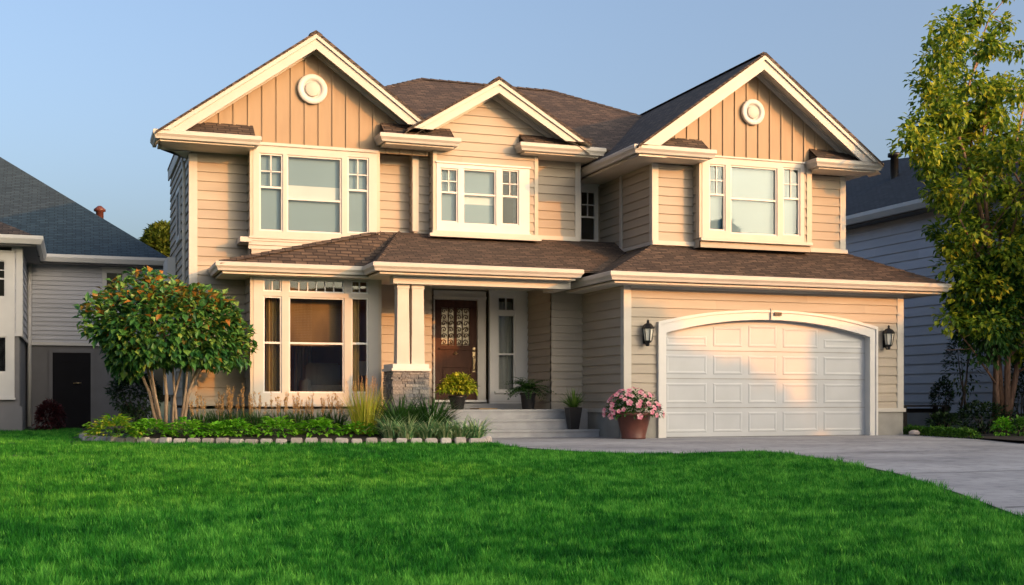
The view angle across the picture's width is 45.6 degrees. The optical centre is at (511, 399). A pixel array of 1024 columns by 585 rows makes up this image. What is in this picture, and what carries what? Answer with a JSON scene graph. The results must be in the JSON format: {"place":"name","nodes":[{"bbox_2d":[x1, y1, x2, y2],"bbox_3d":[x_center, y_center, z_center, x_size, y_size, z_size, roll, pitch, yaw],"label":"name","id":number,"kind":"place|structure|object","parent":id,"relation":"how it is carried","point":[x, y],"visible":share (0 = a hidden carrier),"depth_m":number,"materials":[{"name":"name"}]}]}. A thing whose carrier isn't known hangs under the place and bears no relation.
{"place":"outdoors","nodes":[
{"label":"outdoors","id":0,"kind":"place"},
{"bbox_2d":[137,219,170,285],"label":"background tree","id":1,"kind":"object","parent":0,"point":[155,235],"visible":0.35,"depth_m":49.61,"materials":[{"name":"green plant"}]},
{"bbox_2d":[187,391,216,427],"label":"plumed grass","id":2,"kind":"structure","parent":0,"point":[192,414],"depth_m":23.07,"materials":[{"name":"beige plant"}]},
{"bbox_2d":[202,392,232,426],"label":"plumed grass","id":3,"kind":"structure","parent":0,"point":[222,407],"depth_m":23.34,"materials":[{"name":"beige plant"}]},
{"bbox_2d":[218,384,255,428],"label":"plumed grass","id":4,"kind":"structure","parent":0,"point":[230,402],"depth_m":23.28,"materials":[{"name":"beige plant"}]},
{"bbox_2d":[239,391,276,427],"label":"plumed grass","id":5,"kind":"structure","parent":0,"point":[256,419],"depth_m":23.49,"materials":[{"name":"beige plant"}]},
{"bbox_2d":[275,393,315,426],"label":"plumed grass","id":6,"kind":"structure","parent":0,"point":[298,418],"depth_m":23.76,"materials":[{"name":"beige plant"}]},
{"bbox_2d":[303,393,336,427],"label":"plumed grass","id":7,"kind":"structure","parent":0,"point":[322,410],"depth_m":23.79,"materials":[{"name":"beige plant"}]},
{"bbox_2d":[321,391,349,426],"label":"plumed grass","id":8,"kind":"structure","parent":0,"point":[338,421],"depth_m":24.02,"materials":[{"name":"beige plant"}]},
{"bbox_2d":[337,378,392,433],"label":"ornamental grass","id":9,"kind":"object","parent":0,"point":[360,413],"depth_m":23.25,"materials":[{"name":"plant"}]},
{"bbox_2d":[0,402,1023,584],"bbox_3d":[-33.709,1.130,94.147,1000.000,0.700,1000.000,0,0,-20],"label":"lawn","id":10,"kind":"structure","parent":0,"point":[161,411],"depth_m":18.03,"materials":[{"name":"plant"}]},
{"bbox_2d":[32,398,67,429],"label":"burgundy shrub","id":11,"kind":"object","parent":10,"relation":"on","point":[56,409],"visible":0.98,"depth_m":31.31,"materials":[{"name":"red plant"}]},
{"bbox_2d":[0,157,166,430],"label":"grey house","id":12,"kind":"structure","parent":10,"relation":"on","point":[61,254],"depth_m":33.79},
{"bbox_2d":[0,250,14,399],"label":"window","id":13,"kind":"structure","parent":12,"relation":"in","point":[7,260],"depth_m":29.76,"materials":[{"name":"white paint"}]},
{"bbox_2d":[53,352,90,427],"bbox_3d":[-12.219,-0.240,33.831,0.995,2.141,0.099,0,0,-20],"label":"black door","id":14,"kind":"structure","parent":12,"relation":"in","point":[71,371],"depth_m":33.86,"materials":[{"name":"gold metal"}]},
{"bbox_2d":[101,267,127,305],"bbox_3d":[-11.161,-3.168,34.229,0.698,1.108,0.145,0,0,-20],"label":"window","id":15,"kind":"structure","parent":12,"relation":"in","point":[107,272],"depth_m":34.21,"materials":[{"name":"white paint"}]},
{"bbox_2d":[108,436,117,441],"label":"edging brick","id":16,"kind":"object","parent":10,"relation":"on","point":[111,438],"visible":0.43,"depth_m":22.06,"materials":[{"name":"stone"}]},
{"bbox_2d":[115,438,125,442],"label":"edging brick","id":17,"kind":"object","parent":10,"relation":"on","point":[120,439],"visible":0.52,"depth_m":21.95,"materials":[{"name":"stone"}]},
{"bbox_2d":[126,437,137,442],"bbox_3d":[-6.812,0.744,21.888,0.213,0.149,0.130,0,0,24],"label":"edging brick","id":18,"kind":"object","parent":10,"relation":"on","point":[131,439],"visible":0.55,"depth_m":21.83,"materials":[{"name":"stone"}]},
{"bbox_2d":[104,372,163,425],"bbox_3d":[-7.590,-0.005,24.467,1.190,1.253,0.988,0,0,-20],"label":"evergreen shrub","id":19,"kind":"object","parent":10,"relation":"on","point":[129,407],"visible":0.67,"depth_m":24.30,"materials":[{"name":"green plant"}]},
{"bbox_2d":[137,437,149,442],"bbox_3d":[-6.577,0.741,21.762,0.216,0.151,0.130,0,0,25],"label":"edging brick","id":20,"kind":"object","parent":10,"relation":"on","point":[142,439],"visible":0.5,"depth_m":21.70,"materials":[{"name":"stone"}]},
{"bbox_2d":[148,438,159,442],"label":"edging brick","id":21,"kind":"object","parent":10,"relation":"on","point":[154,440],"visible":0.47,"depth_m":21.60,"materials":[{"name":"stone"}]},
{"bbox_2d":[160,437,171,442],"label":"edging brick","id":22,"kind":"object","parent":10,"relation":"on","point":[164,439],"visible":0.52,"depth_m":21.50,"materials":[{"name":"stone"}]},
{"bbox_2d":[173,438,185,443],"bbox_3d":[-5.857,0.756,21.488,0.200,0.153,0.130,1,0,5],"label":"edging brick","id":23,"kind":"object","parent":10,"relation":"on","point":[178,439],"visible":0.45,"depth_m":21.43,"materials":[{"name":"stone"}]},
{"bbox_2d":[187,438,200,443],"bbox_3d":[-5.601,0.746,21.466,0.217,0.150,0.130,1,0,7],"label":"edging brick","id":24,"kind":"object","parent":10,"relation":"on","point":[194,439],"visible":0.4,"depth_m":21.41,"materials":[{"name":"stone"}]},
{"bbox_2d":[202,438,213,442],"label":"edging brick","id":25,"kind":"object","parent":10,"relation":"on","point":[209,439],"visible":0.48,"depth_m":21.38,"materials":[{"name":"stone"}]},
{"bbox_2d":[216,438,228,442],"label":"edging brick","id":26,"kind":"object","parent":10,"relation":"on","point":[220,439],"visible":0.55,"depth_m":21.34,"materials":[{"name":"stone"}]},
{"bbox_2d":[230,439,243,442],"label":"edging brick","id":27,"kind":"object","parent":10,"relation":"on","point":[235,440],"visible":0.53,"depth_m":21.32,"materials":[{"name":"stone"}]},
{"bbox_2d":[245,439,257,443],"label":"edging brick","id":28,"kind":"object","parent":10,"relation":"on","point":[251,440],"visible":0.43,"depth_m":21.28,"materials":[{"name":"stone"}]},
{"bbox_2d":[260,439,271,443],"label":"edging brick","id":29,"kind":"object","parent":10,"relation":"on","point":[264,440],"visible":0.43,"depth_m":21.27,"materials":[{"name":"stone"}]},
{"bbox_2d":[82,425,469,441],"bbox_3d":[-4.620,0.620,23.494,8.073,0.250,4.578,0,0,-7],"label":"planting bed","id":30,"kind":"object","parent":10,"relation":"on","point":[303,436],"visible":0.27,"depth_m":22.62,"materials":[{"name":"soil"}]},
{"bbox_2d":[75,413,147,440],"bbox_3d":[-7.050,0.473,21.736,1.184,0.496,1.236,0,0,31],"label":"leafy plant","id":31,"kind":"object","parent":30,"relation":"on","point":[119,418],"visible":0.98,"depth_m":21.63,"materials":[{"name":"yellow plant"}]},
{"bbox_2d":[126,418,180,437],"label":"leafy plant","id":32,"kind":"object","parent":30,"relation":"on","point":[152,424],"visible":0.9,"depth_m":21.86,"materials":[{"name":"green plant"}]},
{"bbox_2d":[72,266,257,429],"bbox_3d":[-6.453,-1.004,22.933,3.468,3.165,2.685,0,0,-20],"label":"ornamental tree","id":33,"kind":"object","parent":30,"relation":"on","point":[146,347],"visible":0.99,"depth_m":22.37,"materials":[{"name":"green plant"}]},
{"bbox_2d":[163,416,207,437],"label":"leafy plant","id":34,"kind":"object","parent":30,"relation":"on","point":[194,425],"visible":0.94,"depth_m":22.08,"materials":[{"name":"green plant"}]},
{"bbox_2d":[196,421,236,436],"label":"leafy plant","id":35,"kind":"object","parent":30,"relation":"on","point":[216,425],"visible":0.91,"depth_m":22.24,"materials":[{"name":"green plant"}]},
{"bbox_2d":[218,417,259,436],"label":"leafy plant","id":36,"kind":"object","parent":30,"relation":"on","point":[235,422],"visible":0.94,"depth_m":22.38,"materials":[{"name":"green plant"}]},
{"bbox_2d":[250,415,305,437],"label":"leafy plant","id":37,"kind":"object","parent":30,"relation":"on","point":[282,425],"visible":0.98,"depth_m":22.59,"materials":[{"name":"green plant"}]},
{"bbox_2d":[259,391,305,427],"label":"plumed grass","id":38,"kind":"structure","parent":30,"relation":"on","point":[285,409],"depth_m":23.57,"materials":[{"name":"beige plant"}]},
{"bbox_2d":[292,416,342,437],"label":"leafy plant","id":39,"kind":"object","parent":30,"relation":"on","point":[320,422],"visible":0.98,"depth_m":22.85,"materials":[{"name":"green plant"}]},
{"bbox_2d":[335,421,380,436],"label":"leafy plant","id":40,"kind":"object","parent":30,"relation":"on","point":[351,427],"visible":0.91,"depth_m":23.08,"materials":[{"name":"green plant"}]},
{"bbox_2d":[364,408,414,438],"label":"variegated plant","id":41,"kind":"object","parent":30,"relation":"on","point":[391,433],"visible":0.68,"depth_m":22.78,"materials":[{"name":"green plant"}]},
{"bbox_2d":[364,392,437,430],"bbox_3d":[-2.092,0.222,23.694,2.036,0.882,2.038,0,0,-20],"label":"daylily","id":42,"kind":"object","parent":30,"relation":"on","point":[403,411],"visible":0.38,"depth_m":23.27,"materials":[{"name":"green plant"}]},
{"bbox_2d":[380,412,435,438],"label":"variegated plant","id":43,"kind":"object","parent":30,"relation":"on","point":[407,433],"visible":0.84,"depth_m":22.61,"materials":[{"name":"green plant"}]},
{"bbox_2d":[388,391,465,430],"bbox_3d":[-1.599,0.248,23.735,2.038,0.844,2.124,0,0,-20],"label":"daylily","id":44,"kind":"object","parent":30,"relation":"on","point":[439,416],"visible":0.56,"depth_m":23.43,"materials":[{"name":"green plant"}]},
{"bbox_2d":[404,415,455,438],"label":"variegated plant","id":45,"kind":"object","parent":30,"relation":"on","point":[422,434],"visible":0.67,"depth_m":22.72,"materials":[{"name":"green plant"}]},
{"bbox_2d":[419,416,469,438],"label":"variegated plant","id":46,"kind":"object","parent":30,"relation":"on","point":[445,434],"visible":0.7,"depth_m":22.74,"materials":[{"name":"green plant"}]},
{"bbox_2d":[439,415,490,438],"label":"variegated plant","id":47,"kind":"object","parent":30,"relation":"on","point":[460,434],"visible":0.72,"depth_m":22.80,"materials":[{"name":"green plant"}]},
{"bbox_2d":[452,414,500,437],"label":"variegated plant","id":48,"kind":"object","parent":30,"relation":"on","point":[476,432],"visible":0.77,"depth_m":22.87,"materials":[{"name":"green plant"}]},
{"bbox_2d":[276,439,286,443],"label":"edging brick","id":49,"kind":"object","parent":10,"relation":"on","point":[281,440],"visible":0.5,"depth_m":21.28,"materials":[{"name":"stone"}]},
{"bbox_2d":[291,438,302,443],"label":"edging brick","id":50,"kind":"object","parent":10,"relation":"on","point":[300,440],"visible":0.58,"depth_m":21.27,"materials":[{"name":"stone"}]},
{"bbox_2d":[305,438,317,442],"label":"edging brick","id":51,"kind":"object","parent":10,"relation":"on","point":[311,439],"visible":0.48,"depth_m":21.27,"materials":[{"name":"stone"}]},
{"bbox_2d":[321,438,332,442],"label":"edging brick","id":52,"kind":"object","parent":10,"relation":"on","point":[327,439],"visible":0.48,"depth_m":21.29,"materials":[{"name":"stone"}]},
{"bbox_2d":[335,438,347,443],"bbox_3d":[-2.977,0.737,21.326,0.213,0.144,0.130,2,0,1],"label":"edging brick","id":53,"kind":"object","parent":10,"relation":"on","point":[342,440],"visible":0.53,"depth_m":21.26,"materials":[{"name":"stone"}]},
{"bbox_2d":[351,439,361,443],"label":"edging brick","id":54,"kind":"object","parent":10,"relation":"on","point":[356,440],"visible":0.47,"depth_m":21.30,"materials":[{"name":"stone"}]},
{"bbox_2d":[366,437,376,444],"bbox_3d":[-2.463,0.737,21.397,0.197,0.149,0.130,-2,0,-6],"label":"edging brick","id":55,"kind":"object","parent":10,"relation":"on","point":[370,440],"visible":0.55,"depth_m":21.34,"materials":[{"name":"stone"}]},
{"bbox_2d":[381,438,392,442],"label":"edging brick","id":56,"kind":"object","parent":10,"relation":"on","point":[383,440],"visible":0.47,"depth_m":21.36,"materials":[{"name":"stone"}]},
{"bbox_2d":[396,438,406,442],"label":"edging brick","id":57,"kind":"object","parent":10,"relation":"on","point":[398,440],"visible":0.48,"depth_m":21.40,"materials":[{"name":"stone"}]},
{"bbox_2d":[411,438,421,442],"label":"edging brick","id":58,"kind":"object","parent":10,"relation":"on","point":[416,439],"visible":0.43,"depth_m":21.43,"materials":[{"name":"stone"}]},
{"bbox_2d":[425,438,437,443],"bbox_3d":[-1.427,0.752,21.529,0.213,0.154,0.130,-1,0,-9],"label":"edging brick","id":59,"kind":"object","parent":10,"relation":"on","point":[433,440],"visible":0.5,"depth_m":21.47,"materials":[{"name":"stone"}]},
{"bbox_2d":[440,438,450,443],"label":"edging brick","id":60,"kind":"object","parent":10,"relation":"on","point":[446,440],"visible":0.52,"depth_m":21.53,"materials":[{"name":"stone"}]},
{"bbox_2d":[454,437,465,443],"bbox_3d":[-0.917,0.737,21.632,0.190,0.150,0.130,-1,0,-14],"label":"edging brick","id":61,"kind":"object","parent":10,"relation":"on","point":[459,439],"visible":0.56,"depth_m":21.57,"materials":[{"name":"stone"}]},
{"bbox_2d":[469,438,480,443],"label":"edging brick","id":62,"kind":"object","parent":10,"relation":"on","point":[474,439],"visible":0.47,"depth_m":21.61,"materials":[{"name":"stone"}]},
{"bbox_2d":[150,30,950,437],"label":"house","id":63,"kind":"structure","parent":10,"relation":"on","point":[416,240],"depth_m":25.71,"materials":[{"name":"beige wood"}]},
{"bbox_2d":[176,184,181,244],"bbox_3d":[-7.420,-4.120,27.190,0.080,1.200,1.000,0,0,-20],"label":"window","id":64,"kind":"structure","parent":63,"relation":"in","point":[178,192],"depth_m":27.21,"materials":[{"name":"white paint"}]},
{"bbox_2d":[253,143,377,240],"bbox_3d":[-4.020,-4.202,24.963,2.580,1.925,0.185,0,0,-20],"label":"window","id":65,"kind":"structure","parent":63,"relation":"in","point":[299,191],"depth_m":25.01,"materials":[{"name":"white glass"}]},
{"bbox_2d":[252,276,378,406],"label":"window","id":66,"kind":"structure","parent":63,"relation":"in","point":[298,322],"depth_m":24.78,"materials":[{"name":"white glass"}]},
{"bbox_2d":[299,363,341,391],"bbox_3d":[-4.097,-0.350,26.707,1.040,0.940,0.850,0,0,-20],"label":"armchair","id":67,"kind":"object","parent":63,"relation":"in","point":[322,377],"visible":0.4,"depth_m":26.82,"materials":[{"name":"grey fabric"}]},
{"bbox_2d":[359,361,365,391],"bbox_3d":[-3.202,-0.420,25.939,0.440,0.800,0.440,0,0,-20],"label":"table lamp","id":68,"kind":"object","parent":63,"relation":"in","point":[362,368],"visible":0.3,"depth_m":25.78,"materials":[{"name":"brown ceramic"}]},
{"bbox_2d":[435,299,476,399],"bbox_3d":[-1.245,-1.109,27.053,0.990,2.219,0.142,0,0,-20],"label":"front door","id":69,"kind":"structure","parent":63,"relation":"in","point":[455,320],"depth_m":27.08,"materials":[{"name":"brown wood"}]},
{"bbox_2d":[436,161,530,234],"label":"window","id":70,"kind":"structure","parent":63,"relation":"in","point":[471,197],"depth_m":26.12,"materials":[{"name":"white glass"}]},
{"bbox_2d":[486,290,526,403],"bbox_3d":[-0.353,-1.167,28.127,0.915,2.575,1.700,0,0,-20],"label":"window","id":71,"kind":"structure","parent":63,"relation":"in","point":[505,309],"depth_m":27.46,"materials":[{"name":"white glass"}]},
{"bbox_2d":[580,183,598,241],"bbox_3d":[1.482,-4.308,28.798,0.578,1.335,1.575,0,0,-20],"label":"window","id":72,"kind":"structure","parent":63,"relation":"in","point":[589,192],"depth_m":28.48,"materials":[{"name":"white glass"}]},
{"bbox_2d":[642,320,653,345],"bbox_3d":[2.731,-1.349,24.500,0.225,0.535,0.272,0,0,-20],"label":"wall lantern","id":73,"kind":"object","parent":63,"relation":"attached to","point":[647,329],"depth_m":24.44,"materials":[{"name":"black metal"}]},
{"bbox_2d":[680,155,805,241],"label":"window","id":74,"kind":"structure","parent":63,"relation":"in","point":[743,198],"depth_m":26.20,"materials":[{"name":"white glass"}]},
{"bbox_2d":[666,320,864,436],"bbox_3d":[5.370,-0.460,25.763,4.949,2.480,0.070,0,0,-20],"label":"garage door","id":75,"kind":"structure","parent":63,"relation":"in","point":[748,378],"depth_m":25.73,"materials":[{"name":"paint"}]},
{"bbox_2d":[883,325,894,349],"bbox_3d":[8.170,-1.356,26.448,0.225,0.535,0.272,0,0,-20],"label":"wall lantern","id":76,"kind":"object","parent":63,"relation":"attached to","point":[888,335],"depth_m":26.40,"materials":[{"name":"black metal"}]},
{"bbox_2d":[846,143,1023,430],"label":"grey house","id":77,"kind":"structure","parent":10,"relation":"on","point":[888,216],"depth_m":33.20,"materials":[{"name":"wood"}]},
{"bbox_2d":[0,0,1023,401],"label":"sky","id":78,"kind":"structure","parent":0,"point":[85,85],"materials":[{"name":"blue"}]},
{"bbox_2d":[490,434,1023,514],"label":"driveway","id":79,"kind":"structure","parent":0,"point":[989,470],"depth_m":19.94,"materials":[{"name":"concrete"}]},
{"bbox_2d":[381,403,599,437],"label":"porch steps","id":80,"kind":"structure","parent":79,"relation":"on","point":[511,420],"depth_m":25.41,"materials":[{"name":"concrete"}]},
{"bbox_2d":[434,371,478,409],"bbox_3d":[-1.152,-0.201,25.429,0.984,0.802,0.849,0,0,-20],"label":"potted plant","id":81,"kind":"object","parent":80,"relation":"on","point":[450,386],"visible":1,"depth_m":25.30,"materials":[{"name":"yellow plant"}]},
{"bbox_2d":[504,377,555,408],"bbox_3d":[0.369,-0.152,26.213,1.129,0.704,1.157,0,0,-20],"label":"potted fern","id":82,"kind":"object","parent":80,"relation":"on","point":[528,399],"visible":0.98,"depth_m":26.07,"materials":[{"name":"green plant"}]},
{"bbox_2d":[557,388,589,428],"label":"potted spiky plant","id":83,"kind":"object","parent":80,"relation":"on","point":[573,410],"visible":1,"depth_m":25.41,"materials":[{"name":"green plant"}]},
{"bbox_2d":[602,387,664,438],"bbox_3d":[2.390,0.253,24.057,1.270,1.031,1.036,0,0,-20],"label":"flower pot","id":84,"kind":"object","parent":79,"relation":"on","point":[634,424],"visible":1,"depth_m":23.83,"materials":[{"name":"brown ceramic"}]},
{"bbox_2d":[908,430,919,434],"bbox_3d":[8.586,0.695,26.017,0.240,0.110,0.240,0,0,-20],"label":"stone","id":85,"kind":"object","parent":79,"relation":"on","point":[914,432],"visible":1,"depth_m":25.93,"materials":[{"name":"grey stone"}]},
{"bbox_2d":[903,405,947,430],"bbox_3d":[9.542,0.450,28.537,1.250,0.660,0.440,0,0,-20],"label":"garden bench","id":86,"kind":"object","parent":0,"point":[934,409],"visible":0.47,"depth_m":28.54,"materials":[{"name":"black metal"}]},
{"bbox_2d":[906,427,1023,440],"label":"side bed","id":87,"kind":"object","parent":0,"point":[1011,437],"visible":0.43,"depth_m":25.00,"materials":[{"name":"soil"}]},
{"bbox_2d":[928,376,955,423],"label":"conifer shrub","id":88,"kind":"object","parent":87,"relation":"on","point":[932,395],"visible":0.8,"depth_m":29.10,"materials":[{"name":"green plant"}]},
{"bbox_2d":[923,411,962,428],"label":"shrub","id":89,"kind":"object","parent":87,"relation":"on","point":[952,417],"visible":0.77,"depth_m":26.91,"materials":[{"name":"green plant"}]},
{"bbox_2d":[903,424,983,438],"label":"ground cover","id":90,"kind":"object","parent":87,"relation":"on","point":[954,432],"visible":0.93,"depth_m":25.23,"materials":[{"name":"green plant"}]},
{"bbox_2d":[886,0,1023,432],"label":"garden tree","id":91,"kind":"object","parent":87,"relation":"on","point":[985,110],"visible":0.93,"depth_m":26.77,"materials":[{"name":"green plant"}]},
{"bbox_2d":[942,248,1023,370],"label":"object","id":92,"kind":"object","parent":91,"relation":"attached to","point":[986,345],"visible":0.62,"depth_m":26.61,"materials":[{"name":"green plant"}]},
{"bbox_2d":[940,332,986,408],"bbox_3d":[10.240,-0.698,27.650,1.070,1.839,0.947,0,0,-20],"label":"shrub","id":93,"kind":"object","parent":87,"relation":"on","point":[962,385],"visible":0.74,"depth_m":27.64,"materials":[{"name":"green plant"}]},
{"bbox_2d":[952,399,1014,433],"bbox_3d":[10.467,0.395,27.180,1.384,0.834,1.130,0,0,-20],"label":"shrub","id":94,"kind":"object","parent":87,"relation":"on","point":[964,414],"visible":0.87,"depth_m":27.01,"materials":[{"name":"green plant"}]},
{"bbox_2d":[990,416,1015,435],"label":"shrub","id":95,"kind":"object","parent":87,"relation":"on","point":[1001,423],"visible":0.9,"depth_m":25.49,"materials":[{"name":"green plant"}]},
{"bbox_2d":[1003,360,1023,431],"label":"tree trunk","id":96,"kind":"object","parent":87,"relation":"on","point":[1021,392],"visible":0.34,"depth_m":28.52,"materials":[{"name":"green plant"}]},
{"bbox_2d":[1010,414,1023,435],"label":"shrub","id":97,"kind":"object","parent":87,"relation":"on","point":[1019,420],"visible":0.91,"depth_m":25.40,"materials":[{"name":"green plant"}]}
]}

